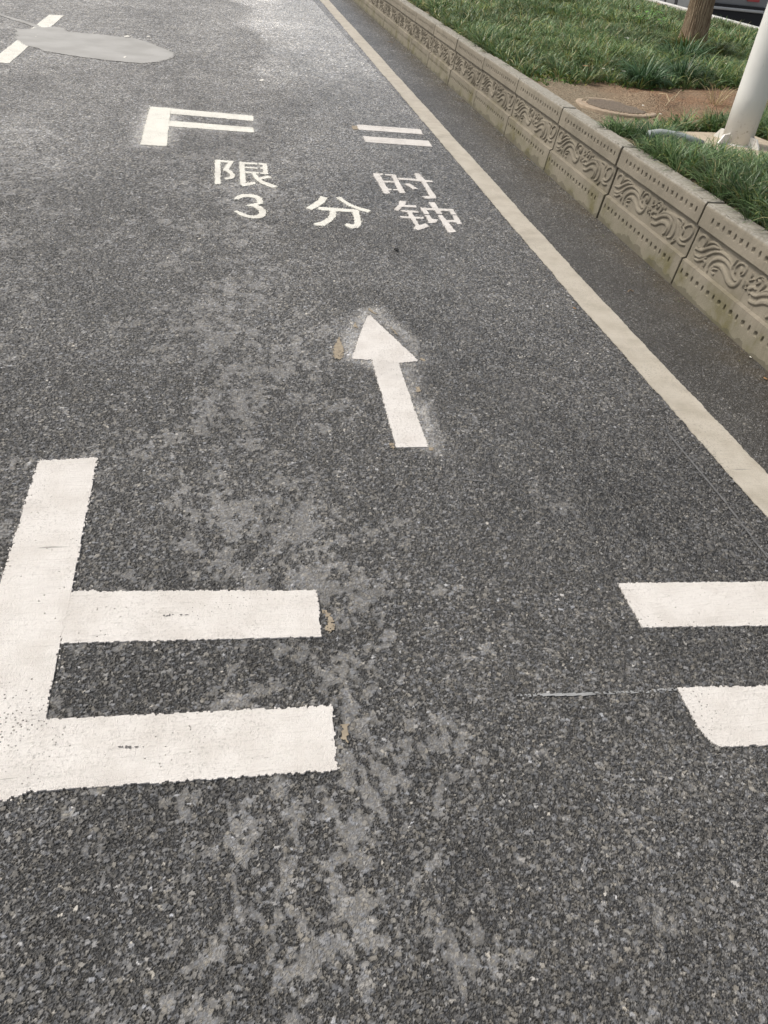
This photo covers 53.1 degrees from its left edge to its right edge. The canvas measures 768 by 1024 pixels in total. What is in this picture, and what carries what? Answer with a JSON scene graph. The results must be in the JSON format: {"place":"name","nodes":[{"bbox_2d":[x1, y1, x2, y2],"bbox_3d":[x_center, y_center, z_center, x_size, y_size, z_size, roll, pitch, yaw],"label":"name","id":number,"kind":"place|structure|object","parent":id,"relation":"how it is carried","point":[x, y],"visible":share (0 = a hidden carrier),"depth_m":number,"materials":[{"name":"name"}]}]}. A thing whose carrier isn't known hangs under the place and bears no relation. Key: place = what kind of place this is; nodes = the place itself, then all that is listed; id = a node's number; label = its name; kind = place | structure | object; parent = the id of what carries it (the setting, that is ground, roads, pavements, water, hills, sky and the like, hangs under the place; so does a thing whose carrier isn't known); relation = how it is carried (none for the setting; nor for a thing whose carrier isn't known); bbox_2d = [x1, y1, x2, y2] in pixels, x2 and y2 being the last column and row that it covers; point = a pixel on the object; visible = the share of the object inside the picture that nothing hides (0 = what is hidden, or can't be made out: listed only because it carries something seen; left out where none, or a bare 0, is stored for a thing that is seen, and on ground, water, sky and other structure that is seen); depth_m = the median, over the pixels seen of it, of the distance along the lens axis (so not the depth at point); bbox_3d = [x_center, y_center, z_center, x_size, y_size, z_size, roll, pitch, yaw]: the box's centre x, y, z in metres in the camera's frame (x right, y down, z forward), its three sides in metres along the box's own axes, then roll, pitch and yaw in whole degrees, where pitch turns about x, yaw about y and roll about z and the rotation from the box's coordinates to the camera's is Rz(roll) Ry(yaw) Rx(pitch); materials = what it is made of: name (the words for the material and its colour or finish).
{"place":"outdoors","nodes":[
{"label":"outdoors","id":0,"kind":"place"},
{"bbox_2d":[0,0,767,1023],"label":"road","id":1,"kind":"structure","parent":0,"point":[466,832],"depth_m":2.31,"materials":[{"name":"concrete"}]},
{"bbox_2d":[0,15,63,63],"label":"lane marking","id":2,"kind":"object","parent":1,"relation":"on","point":[13,51],"visible":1,"depth_m":7.76,"materials":[{"name":"beige paint"}]},
{"bbox_2d":[0,14,175,63],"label":"filler patch","id":3,"kind":"object","parent":1,"relation":"on","point":[53,39],"visible":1,"depth_m":8.24,"materials":[{"name":"grey concrete"}]},
{"bbox_2d":[0,457,339,802],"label":"parking bay corner","id":4,"kind":"object","parent":1,"relation":"on","point":[44,609],"visible":1,"depth_m":1.83,"materials":[{"name":"white paint"}]},
{"bbox_2d":[139,106,254,146],"bbox_3d":[-1.418,-2.967,5.941,0.859,0.007,1.217,-2,39,-11],"label":"parking bay corner","id":5,"kind":"object","parent":1,"relation":"on","point":[158,124],"visible":1,"depth_m":6.00,"materials":[{"name":"beige paint"}]},
{"bbox_2d":[211,159,278,187],"bbox_3d":[-0.933,-2.256,5.120,0.431,0.007,0.617,-2,39,-11],"label":"painted character","id":6,"kind":"object","parent":1,"relation":"on","point":[227,167],"visible":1,"depth_m":5.11,"materials":[{"name":"beige paint"}]},
{"bbox_2d":[232,194,267,219],"bbox_3d":[-0.800,-1.828,4.601,0.206,0.007,0.467,-2,39,-11],"label":"painted numeral","id":7,"kind":"object","parent":1,"relation":"on","point":[261,211],"visible":1,"depth_m":4.59,"materials":[{"name":"beige paint"}]},
{"bbox_2d":[322,609,334,632],"bbox_3d":[-0.145,0.287,2.034,0.028,0.001,0.085,-2,39,-11],"label":"glue spot","id":8,"kind":"object","parent":1,"relation":"on","point":[330,624],"visible":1,"depth_m":2.03,"materials":[{"name":"beige"}]},
{"bbox_2d":[305,195,370,229],"bbox_3d":[-0.270,-1.826,4.679,0.401,0.007,0.606,-2,39,-11],"label":"painted character","id":9,"kind":"object","parent":1,"relation":"on","point":[355,213],"visible":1,"depth_m":4.68,"materials":[{"name":"beige paint"}]},
{"bbox_2d":[332,337,343,359],"bbox_3d":[-0.196,-0.698,3.266,0.052,0.001,0.213,3,38,-5],"label":"glue spot","id":10,"kind":"object","parent":1,"relation":"on","point":[338,347],"visible":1,"depth_m":3.25,"materials":[{"name":"beige"}]},
{"bbox_2d":[340,723,349,742],"bbox_3d":[-0.088,0.508,1.766,0.022,0.001,0.053,1,39,-7],"label":"glue spot","id":11,"kind":"object","parent":1,"relation":"on","point":[344,732],"visible":1,"depth_m":1.77,"materials":[{"name":"beige"}]},
{"bbox_2d":[354,0,363,7],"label":"kerb panel","id":12,"kind":"structure","parent":1,"relation":"on","point":[359,3],"depth_m":13.65,"materials":[{"name":"concrete"}]},
{"bbox_2d":[362,0,375,16],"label":"kerb panel","id":13,"kind":"structure","parent":1,"relation":"on","point":[368,6],"depth_m":12.83,"materials":[{"name":"concrete"}]},
{"bbox_2d":[372,0,387,26],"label":"kerb panel","id":14,"kind":"structure","parent":1,"relation":"on","point":[379,11],"depth_m":11.98,"materials":[{"name":"concrete"}]},
{"bbox_2d":[352,315,427,448],"bbox_3d":[0.025,-0.568,3.141,0.275,0.007,1.089,-2,39,-11],"label":"arrow mark","id":15,"kind":"object","parent":1,"relation":"on","point":[382,349],"visible":1,"depth_m":3.10,"materials":[{"name":"white paint"}]},
{"bbox_2d":[357,124,432,146],"bbox_3d":[0.081,-3.102,6.337,0.564,0.006,0.607,-2,39,-11],"label":"parking bay side mark","id":16,"kind":"object","parent":1,"relation":"on","point":[394,141],"visible":1,"depth_m":6.25,"materials":[{"name":"white paint"}]},
{"bbox_2d":[383,0,408,37],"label":"kerb panel","id":17,"kind":"structure","parent":1,"relation":"on","point":[391,20],"depth_m":11.11,"materials":[{"name":"concrete"}]},
{"bbox_2d":[373,173,436,198],"bbox_3d":[0.160,-2.234,5.258,0.411,0.007,0.587,-2,39,-11],"label":"painted character","id":18,"kind":"object","parent":1,"relation":"on","point":[399,187],"visible":1,"depth_m":5.26,"materials":[{"name":"white paint"}]},
{"bbox_2d":[395,2,423,50],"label":"kerb panel","id":19,"kind":"structure","parent":1,"relation":"on","point":[406,28],"depth_m":10.29,"materials":[{"name":"concrete"}]},
{"bbox_2d":[410,12,443,65],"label":"kerb panel","id":20,"kind":"structure","parent":1,"relation":"on","point":[422,42],"depth_m":9.46,"materials":[{"name":"concrete"}]},
{"bbox_2d":[394,200,461,232],"bbox_3d":[0.276,-1.832,4.769,0.397,0.007,0.577,-2,39,-11],"label":"painted character","id":21,"kind":"object","parent":1,"relation":"on","point":[430,220],"visible":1,"depth_m":4.77,"materials":[{"name":"white paint"}]},
{"bbox_2d":[427,24,464,84],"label":"kerb panel","id":22,"kind":"structure","parent":1,"relation":"on","point":[441,59],"depth_m":8.62,"materials":[{"name":"concrete"}]},
{"bbox_2d":[448,39,493,106],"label":"kerb panel","id":23,"kind":"structure","parent":1,"relation":"on","point":[465,78],"depth_m":7.80,"materials":[{"name":"concrete"}]},
{"bbox_2d":[473,56,529,134],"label":"kerb panel","id":24,"kind":"structure","parent":1,"relation":"on","point":[495,99],"depth_m":6.96,"materials":[{"name":"concrete"}]},
{"bbox_2d":[504,79,575,169],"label":"kerb panel","id":25,"kind":"structure","parent":1,"relation":"on","point":[532,129],"depth_m":6.12,"materials":[{"name":"concrete"}]},
{"bbox_2d":[320,0,767,516],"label":"edge line","id":26,"kind":"object","parent":1,"relation":"on","point":[745,471],"visible":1,"depth_m":3.74,"materials":[{"name":"paint"}]},
{"bbox_2d":[390,35,765,398],"bbox_3d":[0.878,-3.489,6.939,0.222,0.018,11.397,-2,39,-11],"label":"grit","id":27,"kind":"object","parent":1,"relation":"on","point":[583,211],"visible":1,"depth_m":5.16,"materials":[{"name":"grey stone"}]},
{"bbox_2d":[544,108,635,217],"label":"kerb panel","id":28,"kind":"structure","parent":1,"relation":"on","point":[581,168],"depth_m":5.29,"materials":[{"name":"concrete"}]},
{"bbox_2d":[517,688,676,696],"bbox_3d":[0.538,0.454,1.929,0.426,0.001,0.015,0,39,-9],"label":"chalk line","id":29,"kind":"object","parent":1,"relation":"on","point":[575,694],"visible":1,"depth_m":1.92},
{"bbox_2d":[598,147,723,283],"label":"kerb panel","id":30,"kind":"structure","parent":1,"relation":"on","point":[651,212],"depth_m":4.45,"materials":[{"name":"concrete"}]},
{"bbox_2d":[657,1,685,8],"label":"kerb stone","id":31,"kind":"object","parent":1,"relation":"on","point":[670,4],"visible":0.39,"depth_m":14.86,"materials":[{"name":"white stone"}]},
{"bbox_2d":[617,581,767,747],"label":"parking bay side mark","id":32,"kind":"object","parent":1,"relation":"on","point":[731,717],"visible":1,"depth_m":2.17,"materials":[{"name":"white paint"}]},
{"bbox_2d":[660,0,767,25],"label":"parked car","id":33,"kind":"object","parent":1,"relation":"on","point":[750,12],"visible":0.42,"depth_m":16.15,"materials":[{"name":"silver metal"}]},
{"bbox_2d":[667,433,767,557],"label":"chalk line","id":34,"kind":"object","parent":1,"relation":"on","point":[732,511],"visible":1,"depth_m":2.67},
{"bbox_2d":[672,203,767,370],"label":"kerb panel","id":35,"kind":"structure","parent":1,"relation":"on","point":[720,280],"depth_m":3.78,"materials":[{"name":"concrete"}]},
{"bbox_2d":[711,15,741,23],"bbox_3d":[5.908,-8.412,13.528,0.140,0.459,0.992,-2,39,-11],"label":"kerb stone","id":36,"kind":"object","parent":1,"relation":"on","point":[724,19],"visible":0.18,"depth_m":13.34,"materials":[{"name":"white stone"}]},
{"bbox_2d":[737,22,758,28],"bbox_3d":[6.085,-7.787,12.767,0.140,0.460,0.992,-2,39,-11],"label":"kerb stone","id":37,"kind":"object","parent":1,"relation":"on","point":[743,24],"visible":0.16,"depth_m":12.79,"materials":[{"name":"white stone"}]},
{"bbox_2d":[409,0,767,227],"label":"soil","id":38,"kind":"structure","parent":0,"point":[656,102],"depth_m":6.35,"materials":[{"name":"brown soil"}]},
{"bbox_2d":[407,0,767,230],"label":"grass","id":39,"kind":"structure","parent":38,"relation":"on","point":[740,180],"depth_m":7.75,"materials":[{"name":"green plant"}]},
{"bbox_2d":[576,97,655,118],"bbox_3d":[1.804,-3.126,6.019,0.650,0.094,0.650,-15,43,-27],"label":"manhole","id":40,"kind":"object","parent":38,"relation":"on","point":[603,106],"visible":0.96,"depth_m":5.89,"materials":[{"name":"concrete"}]},
{"bbox_2d":[489,51,762,137],"bbox_3d":[2.696,-3.719,6.820,3.055,0.128,3.159,-2,39,-11],"label":"clover","id":41,"kind":"object","parent":38,"relation":"on","point":[550,74],"visible":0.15,"depth_m":6.81,"materials":[{"name":"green plant"}]},
{"bbox_2d":[608,49,681,91],"bbox_3d":[2.334,-3.956,6.867,0.765,0.302,0.767,-2,39,-11],"label":"grass tuft","id":42,"kind":"object","parent":38,"relation":"on","point":[652,71],"visible":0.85,"depth_m":6.84,"materials":[{"name":"green plant"}]},
{"bbox_2d":[628,6,666,26],"bbox_3d":[3.686,-6.933,10.793,0.608,0.270,0.634,-2,39,-11],"label":"leafy weed","id":43,"kind":"object","parent":38,"relation":"on","point":[650,14],"visible":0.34,"depth_m":10.77,"materials":[{"name":"green plant"}]},
{"bbox_2d":[627,111,684,142],"bbox_3d":[1.758,-2.469,4.982,0.432,0.194,0.459,-2,39,-11],"label":"grass tuft","id":44,"kind":"object","parent":38,"relation":"on","point":[645,132],"visible":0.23,"depth_m":4.99,"materials":[{"name":"green plant"}]},
{"bbox_2d":[646,129,704,145],"bbox_3d":[1.884,-2.423,4.986,0.384,0.082,0.110,7,38,0],"label":"pipe","id":45,"kind":"object","parent":38,"relation":"on","point":[676,133],"visible":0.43,"depth_m":4.97,"materials":[{"name":"grey plastic"}]},
{"bbox_2d":[652,49,716,86],"bbox_3d":[2.809,-4.145,7.185,0.728,0.289,0.725,21,41,18],"label":"grass tuft","id":46,"kind":"object","parent":38,"relation":"on","point":[685,67],"visible":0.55,"depth_m":7.13,"materials":[{"name":"green plant"}]},
{"bbox_2d":[646,31,724,63],"bbox_3d":[3.218,-4.960,8.209,0.916,0.366,0.942,-2,39,-11],"label":"grass tuft","id":47,"kind":"object","parent":38,"relation":"on","point":[692,50],"visible":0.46,"depth_m":8.12,"materials":[{"name":"green plant"}]},
{"bbox_2d":[659,25,715,51],"bbox_3d":[3.568,-5.558,9.058,0.679,0.261,0.733,-16,44,-26],"label":"grass tuft","id":48,"kind":"object","parent":38,"relation":"on","point":[678,41],"visible":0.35,"depth_m":9.02,"materials":[{"name":"green plant"}]},
{"bbox_2d":[677,0,715,48],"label":"tree","id":49,"kind":"object","parent":38,"relation":"on","point":[697,19],"visible":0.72,"depth_m":9.10,"materials":[{"name":"brown plant"}]},
{"bbox_2d":[701,82,737,105],"bbox_3d":[2.787,-3.503,6.406,0.492,0.210,0.444,-2,39,-11],"label":"straw tuft","id":50,"kind":"object","parent":38,"relation":"on","point":[718,100],"visible":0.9,"depth_m":6.44,"materials":[{"name":"beige plant"}]},
{"bbox_2d":[701,33,743,55],"bbox_3d":[3.962,-5.610,9.189,0.688,0.269,0.699,-2,39,-11],"label":"grass tuft","id":51,"kind":"object","parent":38,"relation":"on","point":[723,47],"visible":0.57,"depth_m":9.16,"materials":[{"name":"green plant"}]},
{"bbox_2d":[679,131,767,154],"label":"concrete footing","id":52,"kind":"object","parent":38,"relation":"on","point":[761,142],"visible":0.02,"depth_m":5.30,"materials":[{"name":"white concrete"}]},
{"bbox_2d":[714,3,767,150],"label":"pole","id":53,"kind":"object","parent":52,"relation":"on","point":[746,112],"visible":0.94,"depth_m":5.01,"materials":[{"name":"white metal"}]}
]}

